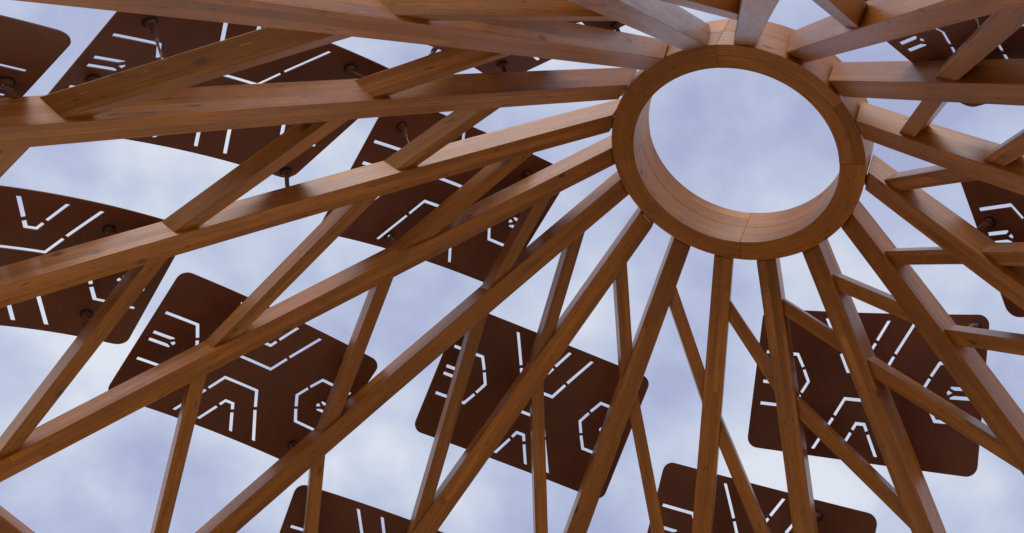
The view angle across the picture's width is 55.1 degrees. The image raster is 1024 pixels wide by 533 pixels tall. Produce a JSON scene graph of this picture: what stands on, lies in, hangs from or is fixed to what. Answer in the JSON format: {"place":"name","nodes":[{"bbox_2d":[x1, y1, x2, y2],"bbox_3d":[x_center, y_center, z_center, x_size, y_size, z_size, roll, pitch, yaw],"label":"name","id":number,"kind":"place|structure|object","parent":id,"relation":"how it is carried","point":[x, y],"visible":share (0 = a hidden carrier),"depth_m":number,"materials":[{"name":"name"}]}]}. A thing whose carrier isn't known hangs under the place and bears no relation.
{"place":"outdoors","nodes":[
{"label":"outdoors","id":0,"kind":"place"},
{"bbox_2d":[0,0,1023,532],"label":"sky","id":1,"kind":"structure","parent":0,"point":[740,140],"materials":[{"name":"blue"}]},
{"label":"ground","id":2,"kind":"structure","parent":0,"visible":0},
{"bbox_2d":[0,0,1023,532],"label":"timber pavilion","id":3,"kind":"structure","parent":2,"relation":"on","point":[806,62],"depth_m":5.74,"materials":[{"name":"brown wood"}]},
{"bbox_2d":[0,15,70,98],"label":"perforated panel","id":4,"kind":"object","parent":3,"relation":"attached to","point":[34,51],"visible":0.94,"depth_m":3.58,"materials":[{"name":"brown metal"}]},
{"bbox_2d":[0,185,174,343],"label":"perforated panel","id":5,"kind":"object","parent":3,"relation":"attached to","point":[72,310],"visible":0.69,"depth_m":5.18,"materials":[{"name":"brown metal"}]},
{"bbox_2d":[48,11,388,186],"bbox_3d":[-1.376,-0.729,4.687,0.989,1.337,1.277,-25,-63,32],"label":"perforated panel","id":6,"kind":"object","parent":3,"relation":"attached to","point":[173,36],"visible":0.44,"depth_m":4.72,"materials":[{"name":"brown metal"}]},
{"bbox_2d":[108,272,377,458],"bbox_3d":[-1.715,0.724,6.372,1.532,0.875,0.819,41,-52,-17],"label":"perforated panel","id":7,"kind":"object","parent":3,"relation":"attached to","point":[209,307],"visible":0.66,"depth_m":6.43,"materials":[{"name":"brown metal"}]},
{"bbox_2d":[279,485,442,532],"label":"perforated panel","id":8,"kind":"object","parent":3,"relation":"attached to","point":[338,513],"visible":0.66,"depth_m":6.66,"materials":[{"name":"brown metal"}]},
{"bbox_2d":[322,112,559,281],"bbox_3d":[-0.416,-0.420,6.443,1.536,1.122,0.898,41,-52,-17],"label":"perforated panel","id":9,"kind":"object","parent":3,"relation":"attached to","point":[475,257],"visible":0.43,"depth_m":6.42,"materials":[{"name":"brown metal"}]},
{"bbox_2d":[429,21,623,72],"bbox_3d":[0.072,-1.252,5.067,0.944,1.301,1.052,-6,-54,22],"label":"perforated panel","id":10,"kind":"object","parent":3,"relation":"attached to","point":[513,63],"visible":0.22,"depth_m":5.63,"materials":[{"name":"brown metal"}]},
{"bbox_2d":[415,314,648,497],"bbox_3d":[0.148,0.984,6.896,1.496,0.835,0.769,25,-49,-4],"label":"perforated panel","id":11,"kind":"object","parent":3,"relation":"attached to","point":[570,405],"visible":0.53,"depth_m":6.96,"materials":[{"name":"brown metal"}]},
{"bbox_2d":[647,463,876,532],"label":"perforated panel","id":12,"kind":"object","parent":3,"relation":"attached to","point":[677,485],"visible":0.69,"depth_m":6.74,"materials":[{"name":"brown metal"}]},
{"bbox_2d":[748,310,988,476],"bbox_3d":[2.213,0.728,6.290,1.703,1.248,0.762,-22,-61,31],"label":"perforated panel","id":13,"kind":"object","parent":3,"relation":"attached to","point":[943,448],"visible":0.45,"depth_m":6.31,"materials":[{"name":"brown metal"}]},
{"bbox_2d":[865,0,1023,106],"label":"perforated panel","id":14,"kind":"object","parent":3,"relation":"attached to","point":[937,46],"visible":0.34,"depth_m":4.56,"materials":[{"name":"brown metal"}]},
{"bbox_2d":[961,180,1023,316],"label":"perforated panel","id":15,"kind":"object","parent":3,"relation":"attached to","point":[979,194],"visible":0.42,"depth_m":5.35,"materials":[{"name":"brown metal"}]}
]}

